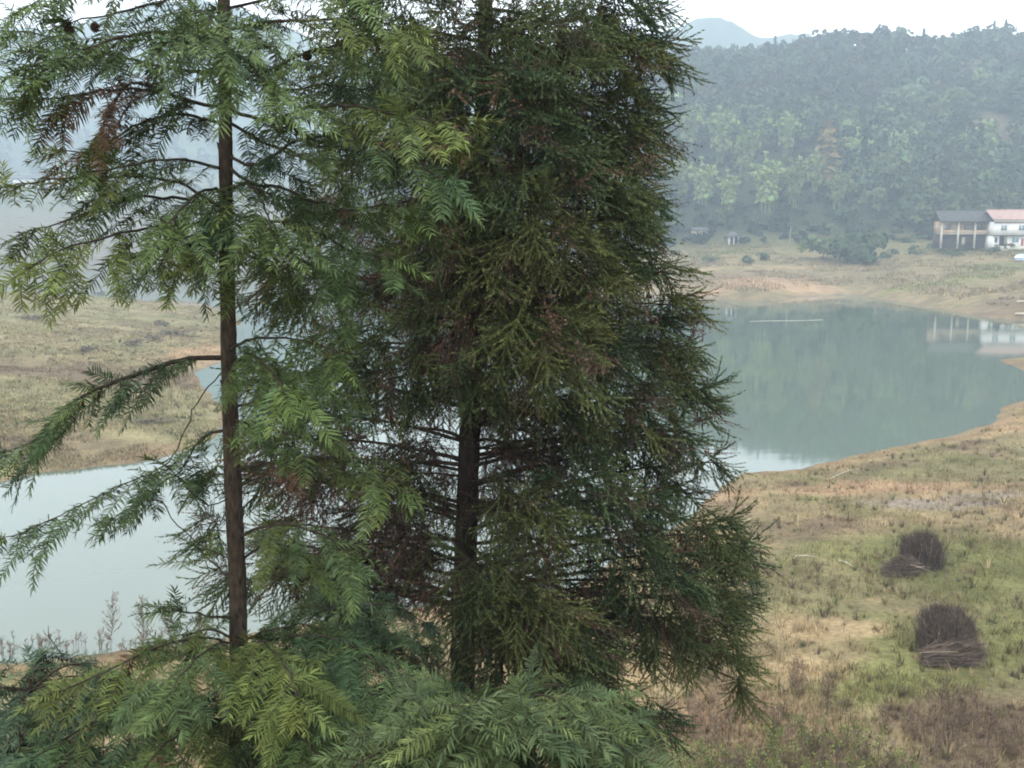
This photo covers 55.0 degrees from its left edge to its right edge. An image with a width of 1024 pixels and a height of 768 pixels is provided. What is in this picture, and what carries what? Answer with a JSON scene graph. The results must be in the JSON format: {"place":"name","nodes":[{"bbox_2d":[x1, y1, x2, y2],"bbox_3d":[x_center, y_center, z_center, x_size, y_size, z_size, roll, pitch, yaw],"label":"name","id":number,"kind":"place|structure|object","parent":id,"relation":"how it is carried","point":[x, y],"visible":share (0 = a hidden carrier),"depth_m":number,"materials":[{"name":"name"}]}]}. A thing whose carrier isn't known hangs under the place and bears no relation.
{"place":"outdoors","nodes":[
{"label":"outdoors","id":0,"kind":"place"},
{"bbox_2d":[0,120,385,181],"bbox_3d":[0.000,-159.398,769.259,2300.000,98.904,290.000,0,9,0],"label":"hills","id":1,"kind":"structure","parent":0,"point":[18,152],"depth_m":740.02,"materials":[{"name":"green plant"}]},
{"bbox_2d":[0,114,367,182],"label":"forest","id":2,"kind":"object","parent":1,"relation":"on","point":[34,170],"visible":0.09,"depth_m":732.00,"materials":[{"name":"green plant"}]},
{"bbox_2d":[0,0,812,149],"bbox_3d":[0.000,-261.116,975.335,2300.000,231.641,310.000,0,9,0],"label":"mountain","id":3,"kind":"structure","parent":0,"point":[720,31],"depth_m":939.66,"materials":[{"name":"soil"}]},
{"bbox_2d":[0,46,1023,767],"bbox_3d":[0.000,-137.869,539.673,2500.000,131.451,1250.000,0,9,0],"label":"ground","id":4,"kind":"structure","parent":0,"point":[22,216],"depth_m":61.26,"materials":[{"name":"plant"}]},
{"bbox_2d":[0,448,31,462],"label":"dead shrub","id":5,"kind":"object","parent":4,"relation":"on","point":[15,455],"visible":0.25,"depth_m":64.33,"materials":[{"name":"brown plant"}]},
{"bbox_2d":[10,315,45,319],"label":"dead shrub","id":6,"kind":"object","parent":4,"relation":"on","point":[32,316],"visible":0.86,"depth_m":128.64,"materials":[{"name":"brown plant"}]},
{"bbox_2d":[0,175,61,187],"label":"long white building","id":7,"kind":"structure","parent":4,"relation":"on","point":[24,178],"depth_m":578.77,"materials":[{"name":"grey concrete"}]},
{"bbox_2d":[43,626,64,659],"bbox_3d":[-16.709,9.541,36.011,0.832,1.466,0.073,0,9,3],"label":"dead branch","id":8,"kind":"object","parent":4,"relation":"on","point":[52,641],"visible":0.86,"depth_m":35.97,"materials":[{"name":"grey plant"}]},
{"bbox_2d":[77,185,97,200],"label":"house","id":9,"kind":"structure","parent":4,"relation":"on","point":[81,196],"depth_m":496.12,"materials":[{"name":"grey tile"}]},
{"bbox_2d":[78,343,99,351],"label":"dead shrub","id":10,"kind":"object","parent":4,"relation":"on","point":[83,347],"visible":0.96,"depth_m":109.05,"materials":[{"name":"brown plant"}]},
{"bbox_2d":[0,638,198,767],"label":"fir tree","id":11,"kind":"object","parent":4,"relation":"on","point":[16,749],"visible":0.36,"depth_m":6.00,"materials":[{"name":"green plant"}]},
{"bbox_2d":[0,625,205,666],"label":"weeds","id":12,"kind":"object","parent":4,"relation":"on","point":[65,646],"visible":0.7,"depth_m":37.08,"materials":[{"name":"plant"}]},
{"bbox_2d":[99,589,121,646],"bbox_3d":[-14.831,8.862,36.315,0.836,2.564,0.834,0,9,0],"label":"dead weed","id":13,"kind":"object","parent":4,"relation":"on","point":[113,614],"visible":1,"depth_m":36.25,"materials":[{"name":"brown plant"}]},
{"bbox_2d":[0,290,221,470],"bbox_3d":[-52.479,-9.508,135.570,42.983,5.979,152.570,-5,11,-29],"label":"grass","id":14,"kind":"structure","parent":4,"relation":"on","point":[28,401],"depth_m":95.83,"materials":[{"name":"beige plant"}]},
{"bbox_2d":[121,336,153,345],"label":"dead shrub","id":15,"kind":"object","parent":4,"relation":"on","point":[131,341],"visible":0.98,"depth_m":117.20,"materials":[{"name":"brown plant"}]},
{"bbox_2d":[133,595,153,642],"bbox_3d":[-13.485,8.838,35.953,0.795,2.513,0.789,6,11,33],"label":"dead weed","id":16,"kind":"object","parent":4,"relation":"on","point":[142,625],"visible":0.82,"depth_m":35.87,"materials":[{"name":"brown plant"}]},
{"bbox_2d":[138,177,163,191],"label":"house","id":17,"kind":"structure","parent":4,"relation":"on","point":[161,189],"depth_m":549.67,"materials":[{"name":"paint"}]},
{"bbox_2d":[142,333,164,339],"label":"dead shrub","id":18,"kind":"object","parent":4,"relation":"on","point":[154,336],"visible":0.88,"depth_m":123.59,"materials":[{"name":"brown plant"}]},
{"bbox_2d":[131,416,178,423],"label":"dead shrub","id":19,"kind":"object","parent":4,"relation":"on","point":[147,420],"visible":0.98,"depth_m":74.65,"materials":[{"name":"brown plant"}]},
{"bbox_2d":[153,319,169,325],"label":"dead shrub","id":20,"kind":"object","parent":4,"relation":"on","point":[161,321],"visible":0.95,"depth_m":141.21,"materials":[{"name":"brown plant"}]},
{"bbox_2d":[161,605,175,635],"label":"dead weed","id":21,"kind":"object","parent":4,"relation":"on","point":[166,625],"visible":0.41,"depth_m":36.70,"materials":[{"name":"brown plant"}]},
{"bbox_2d":[157,329,201,335],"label":"dead shrub","id":22,"kind":"object","parent":4,"relation":"on","point":[176,332],"visible":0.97,"depth_m":129.48,"materials":[{"name":"brown plant"}]},
{"bbox_2d":[0,167,364,208],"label":"trees by the village","id":23,"kind":"object","parent":4,"relation":"on","point":[211,182],"visible":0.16,"depth_m":533.54,"materials":[{"name":"green plant"}]},
{"bbox_2d":[193,608,202,632],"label":"dead weed","id":24,"kind":"object","parent":4,"relation":"on","point":[198,620],"visible":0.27,"depth_m":37.30,"materials":[{"name":"brown plant"}]},
{"bbox_2d":[0,0,507,767],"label":"fir tree","id":25,"kind":"object","parent":4,"relation":"on","point":[314,692],"visible":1,"depth_m":5.07,"materials":[{"name":"green plant"}]},
{"bbox_2d":[194,575,473,767],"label":"fir tree","id":26,"kind":"object","parent":4,"relation":"on","point":[382,604],"visible":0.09,"depth_m":6.96,"materials":[{"name":"green plant"}]},
{"bbox_2d":[143,0,782,767],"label":"cedar tree","id":27,"kind":"object","parent":4,"relation":"on","point":[545,334],"visible":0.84,"depth_m":7.52,"materials":[{"name":"green plant"}]},
{"bbox_2d":[309,642,678,767],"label":"fir tree","id":28,"kind":"object","parent":4,"relation":"on","point":[509,730],"visible":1,"depth_m":4.18,"materials":[{"name":"green plant"}]},
{"bbox_2d":[661,156,693,199],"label":"bamboo clump","id":29,"kind":"object","parent":4,"relation":"on","point":[683,187],"visible":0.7,"depth_m":310.47,"materials":[{"name":"green plant"}]},
{"bbox_2d":[668,208,687,227],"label":"broadleaf tree","id":30,"kind":"object","parent":4,"relation":"on","point":[682,211],"visible":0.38,"depth_m":293.65,"materials":[{"name":"green plant"}]},
{"bbox_2d":[334,68,1023,270],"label":"forest","id":31,"kind":"object","parent":4,"relation":"on","point":[944,146],"visible":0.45,"depth_m":331.87,"materials":[{"name":"green plant"}]},
{"bbox_2d":[336,23,1023,195],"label":"forest","id":32,"kind":"object","parent":4,"relation":"on","point":[765,64],"visible":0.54,"depth_m":401.88,"materials":[{"name":"green plant"}]},
{"bbox_2d":[667,105,706,152],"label":"bamboo clump","id":33,"kind":"object","parent":4,"relation":"on","point":[692,124],"visible":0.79,"depth_m":340.62,"materials":[{"name":"green plant"}]},
{"bbox_2d":[689,227,708,238],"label":"earth hut","id":34,"kind":"object","parent":4,"relation":"on","point":[698,229],"visible":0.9,"depth_m":286.71,"materials":[{"name":"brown wood"}]},
{"bbox_2d":[686,156,718,208],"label":"bamboo clump","id":35,"kind":"object","parent":4,"relation":"on","point":[705,187],"visible":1,"depth_m":304.49,"materials":[{"name":"green plant"}]},
{"bbox_2d":[701,256,719,259],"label":"bush","id":36,"kind":"object","parent":4,"relation":"on","point":[709,258],"visible":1,"depth_m":251.11,"materials":[{"name":"green plant"}]},
{"bbox_2d":[704,712,725,737],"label":"dead weed","id":37,"kind":"object","parent":4,"relation":"on","point":[714,719],"visible":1,"depth_m":27.68,"materials":[{"name":"brown plant"}]},
{"bbox_2d":[696,104,740,163],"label":"bamboo clump","id":38,"kind":"object","parent":4,"relation":"on","point":[721,127],"visible":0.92,"depth_m":334.20,"materials":[{"name":"green plant"}]},
{"bbox_2d":[715,169,741,208],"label":"bamboo clump","id":39,"kind":"object","parent":4,"relation":"on","point":[728,187],"visible":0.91,"depth_m":301.15,"materials":[{"name":"green plant"}]},
{"bbox_2d":[724,232,740,244],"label":"pillared hut","id":40,"kind":"object","parent":4,"relation":"on","point":[730,237],"visible":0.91,"depth_m":280.82,"materials":[{"name":"grey wood"}]},
{"bbox_2d":[718,125,765,180],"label":"bamboo clump","id":41,"kind":"object","parent":4,"relation":"on","point":[745,147],"visible":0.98,"depth_m":318.57,"materials":[{"name":"green plant"}]},
{"bbox_2d":[741,255,754,262],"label":"bush","id":42,"kind":"object","parent":4,"relation":"on","point":[746,259],"visible":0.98,"depth_m":248.85,"materials":[{"name":"green plant"}]},
{"bbox_2d":[584,709,922,767],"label":"leafy undergrowth","id":43,"kind":"object","parent":4,"relation":"on","point":[772,740],"visible":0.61,"depth_m":26.56,"materials":[{"name":"green plant"}]},
{"bbox_2d":[756,252,769,259],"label":"bush","id":44,"kind":"object","parent":4,"relation":"on","point":[763,255],"visible":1,"depth_m":252.44,"materials":[{"name":"green plant"}]},
{"bbox_2d":[747,151,786,213],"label":"bamboo clump","id":45,"kind":"object","parent":4,"relation":"on","point":[767,179],"visible":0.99,"depth_m":297.42,"materials":[{"name":"green plant"}]},
{"bbox_2d":[545,236,1023,305],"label":"grass","id":46,"kind":"structure","parent":4,"relation":"on","point":[929,283],"depth_m":225.48,"materials":[{"name":"beige plant"}]},
{"bbox_2d":[767,110,801,157],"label":"bamboo clump","id":47,"kind":"object","parent":4,"relation":"on","point":[787,131],"visible":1,"depth_m":334.60,"materials":[{"name":"green plant"}]},
{"bbox_2d":[784,656,808,698],"bbox_3d":[8.891,9.282,30.908,0.860,1.422,1.012,7,12,35],"label":"dead weed","id":48,"kind":"object","parent":4,"relation":"on","point":[801,676],"visible":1,"depth_m":30.88,"materials":[{"name":"brown plant"}]},
{"bbox_2d":[780,157,813,208],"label":"bamboo clump","id":49,"kind":"object","parent":4,"relation":"on","point":[794,179],"visible":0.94,"depth_m":300.59,"materials":[{"name":"green plant"}]},
{"bbox_2d":[607,145,989,246],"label":"understorey","id":50,"kind":"object","parent":4,"relation":"on","point":[785,207],"visible":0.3,"depth_m":298.48,"materials":[{"name":"green plant"}]},
{"bbox_2d":[584,461,1023,767],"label":"undergrowth","id":51,"kind":"object","parent":4,"relation":"on","point":[882,764],"visible":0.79,"depth_m":27.48,"materials":[{"name":"plant"}]},
{"bbox_2d":[597,412,1023,767],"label":"grass tufts","id":52,"kind":"object","parent":4,"relation":"on","point":[836,655],"visible":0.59,"depth_m":33.95,"materials":[{"name":"plant"}]},
{"bbox_2d":[798,148,829,191],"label":"bamboo clump","id":53,"kind":"object","parent":4,"relation":"on","point":[816,168],"visible":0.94,"depth_m":310.03,"materials":[{"name":"green plant"}]},
{"bbox_2d":[803,120,842,184],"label":"autumn tree","id":54,"kind":"object","parent":4,"relation":"on","point":[827,147],"visible":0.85,"depth_m":312.02,"materials":[{"name":"brown plant"}]},
{"bbox_2d":[797,235,853,259],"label":"bush","id":55,"kind":"object","parent":4,"relation":"on","point":[821,245],"visible":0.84,"depth_m":250.79,"materials":[{"name":"green plant"}]},
{"bbox_2d":[814,670,841,711],"bbox_3d":[9.663,9.417,30.046,0.830,1.396,0.947,0,9,0],"label":"dead weed","id":56,"kind":"object","parent":4,"relation":"on","point":[827,695],"visible":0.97,"depth_m":30.07,"materials":[{"name":"brown plant"}]},
{"bbox_2d":[826,223,840,240],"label":"broadleaf tree","id":57,"kind":"object","parent":4,"relation":"on","point":[833,228],"visible":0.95,"depth_m":276.98,"materials":[{"name":"green plant"}]},
{"bbox_2d":[818,166,855,208],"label":"bamboo clump","id":58,"kind":"object","parent":4,"relation":"on","point":[837,183],"visible":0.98,"depth_m":299.11,"materials":[{"name":"green plant"}]},
{"bbox_2d":[843,126,874,164],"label":"bamboo clump","id":59,"kind":"object","parent":4,"relation":"on","point":[854,143],"visible":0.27,"depth_m":321.83,"materials":[{"name":"green plant"}]},
{"bbox_2d":[831,228,888,263],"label":"lakeside bush","id":60,"kind":"object","parent":4,"relation":"on","point":[861,247],"visible":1,"depth_m":243.39,"materials":[{"name":"green plant"}]},
{"bbox_2d":[858,187,887,214],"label":"broadleaf tree","id":61,"kind":"object","parent":4,"relation":"on","point":[877,194],"visible":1,"depth_m":293.81,"materials":[{"name":"green plant"}]},
{"bbox_2d":[864,144,901,182],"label":"bamboo clump","id":62,"kind":"object","parent":4,"relation":"on","point":[888,157],"visible":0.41,"depth_m":316.68,"materials":[{"name":"green plant"}]},
{"bbox_2d":[879,251,891,257],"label":"bush","id":63,"kind":"object","parent":4,"relation":"on","point":[883,254],"visible":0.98,"depth_m":254.78,"materials":[{"name":"green plant"}]},
{"bbox_2d":[878,702,900,734],"bbox_3d":[10.775,9.601,28.204,0.638,1.136,0.655,0,9,0],"label":"dead weed","id":64,"kind":"object","parent":4,"relation":"on","point":[884,711],"visible":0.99,"depth_m":28.22,"materials":[{"name":"brown plant"}]},
{"bbox_2d":[887,249,898,253],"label":"bush","id":65,"kind":"object","parent":4,"relation":"on","point":[894,251],"visible":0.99,"depth_m":258.31,"materials":[{"name":"green plant"}]},
{"bbox_2d":[875,552,934,577],"bbox_3d":[16.655,7.954,41.997,2.424,1.721,1.724,0,9,0],"label":"brushwood bundle","id":66,"kind":"object","parent":4,"relation":"on","point":[905,563],"visible":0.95,"depth_m":41.83,"materials":[{"name":"brown wood"}]},
{"bbox_2d":[895,237,915,242],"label":"bush","id":67,"kind":"object","parent":4,"relation":"on","point":[905,240],"visible":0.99,"depth_m":277.58,"materials":[{"name":"green plant"}]},
{"bbox_2d":[891,199,925,215],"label":"broadleaf tree","id":68,"kind":"object","parent":4,"relation":"on","point":[895,209],"visible":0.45,"depth_m":289.24,"materials":[{"name":"green plant"}]},
{"bbox_2d":[908,245,919,249],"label":"bush","id":69,"kind":"object","parent":4,"relation":"on","point":[912,247],"visible":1,"depth_m":261.56,"materials":[{"name":"green plant"}]},
{"bbox_2d":[907,249,924,254],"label":"bush","id":70,"kind":"object","parent":4,"relation":"on","point":[915,252],"visible":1,"depth_m":251.84,"materials":[{"name":"green plant"}]},
{"bbox_2d":[895,527,952,571],"bbox_3d":[17.795,7.208,42.700,2.488,2.292,2.298,6,11,31],"label":"brushwood stack","id":71,"kind":"object","parent":4,"relation":"on","point":[925,549],"visible":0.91,"depth_m":42.31,"materials":[{"name":"brown wood"}]},
{"bbox_2d":[921,213,933,231],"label":"broadleaf tree","id":72,"kind":"object","parent":4,"relation":"on","point":[927,217],"visible":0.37,"depth_m":283.70,"materials":[{"name":"green plant"}]},
{"bbox_2d":[924,674,955,721],"bbox_3d":[12.517,9.213,28.871,0.771,1.667,0.958,0,9,0],"label":"dead weed","id":73,"kind":"object","parent":4,"relation":"on","point":[940,682],"visible":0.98,"depth_m":28.84,"materials":[{"name":"brown plant"}]},
{"bbox_2d":[907,595,986,652],"bbox_3d":[14.973,8.490,33.834,2.489,2.567,2.692,0,9,0],"label":"brushwood stack","id":74,"kind":"object","parent":4,"relation":"on","point":[949,618],"visible":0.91,"depth_m":33.50,"materials":[{"name":"brown wood"}]},
{"bbox_2d":[942,250,963,254],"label":"bush","id":75,"kind":"object","parent":4,"relation":"on","point":[953,252],"visible":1,"depth_m":247.56,"materials":[{"name":"green plant"}]},
{"bbox_2d":[916,624,992,669],"bbox_3d":[14.962,9.072,33.113,2.538,2.308,2.382,4,10,24],"label":"brushwood bundle","id":76,"kind":"object","parent":4,"relation":"on","point":[969,652],"visible":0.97,"depth_m":32.79,"materials":[{"name":"brown wood"}]},
{"bbox_2d":[930,210,993,247],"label":"grey roofed house","id":77,"kind":"structure","parent":4,"relation":"on","point":[959,228],"depth_m":254.24,"materials":[{"name":"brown wood"}]},
{"bbox_2d":[978,701,1004,744],"bbox_3d":[13.327,9.560,27.496,0.708,1.236,0.639,9,13,44],"label":"dead weed","id":78,"kind":"object","parent":4,"relation":"on","point":[994,711],"visible":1,"depth_m":27.39,"materials":[{"name":"brown plant"}]},
{"bbox_2d":[987,245,1006,251],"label":"bush","id":79,"kind":"object","parent":4,"relation":"on","point":[996,248],"visible":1,"depth_m":248.45,"materials":[{"name":"green plant"}]},
{"bbox_2d":[980,209,1023,250],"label":"white house","id":80,"kind":"structure","parent":4,"relation":"on","point":[1009,223],"depth_m":249.01,"materials":[{"name":"white paint"}]},
{"bbox_2d":[994,237,997,244],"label":"door","id":81,"kind":"structure","parent":80,"relation":"in","point":[995,238],"depth_m":250.12,"materials":[{"name":"white wood"}]},
{"bbox_2d":[999,236,1003,245],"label":"doorway","id":82,"kind":"structure","parent":80,"relation":"in","point":[1001,240],"depth_m":251.59,"materials":[{"name":"grey wood"}]},
{"bbox_2d":[1000,225,1006,230],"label":"window","id":83,"kind":"structure","parent":80,"relation":"in","point":[1003,227],"depth_m":248.47,"materials":[{"name":"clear glass"}]},
{"bbox_2d":[1011,237,1018,242],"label":"window","id":84,"kind":"structure","parent":80,"relation":"in","point":[1014,239],"depth_m":249.81,"materials":[{"name":"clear glass"}]},
{"bbox_2d":[1018,225,1023,230],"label":"window","id":85,"kind":"structure","parent":80,"relation":"in","point":[1021,227],"depth_m":248.23,"materials":[{"name":"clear glass"}]},
{"bbox_2d":[1014,254,1023,259],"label":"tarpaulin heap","id":86,"kind":"object","parent":4,"relation":"on","point":[1019,257],"visible":1,"depth_m":228.61,"materials":[{"name":"white plastic"}]},
{"bbox_2d":[0,266,1023,663],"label":"water","id":87,"kind":"structure","parent":0,"point":[832,378],"depth_m":79.17,"materials":[{"name":"teal liquid"}]},
{"bbox_2d":[0,0,1023,53],"label":"sky","id":88,"kind":"structure","parent":0,"point":[761,18],"materials":[{"name":"white"}]},
{"bbox_2d":[775,320,804,320],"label":"floating pole","id":89,"kind":"object","parent":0,"point":[789,320],"visible":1,"depth_m":158.27,"materials":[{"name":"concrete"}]}
]}

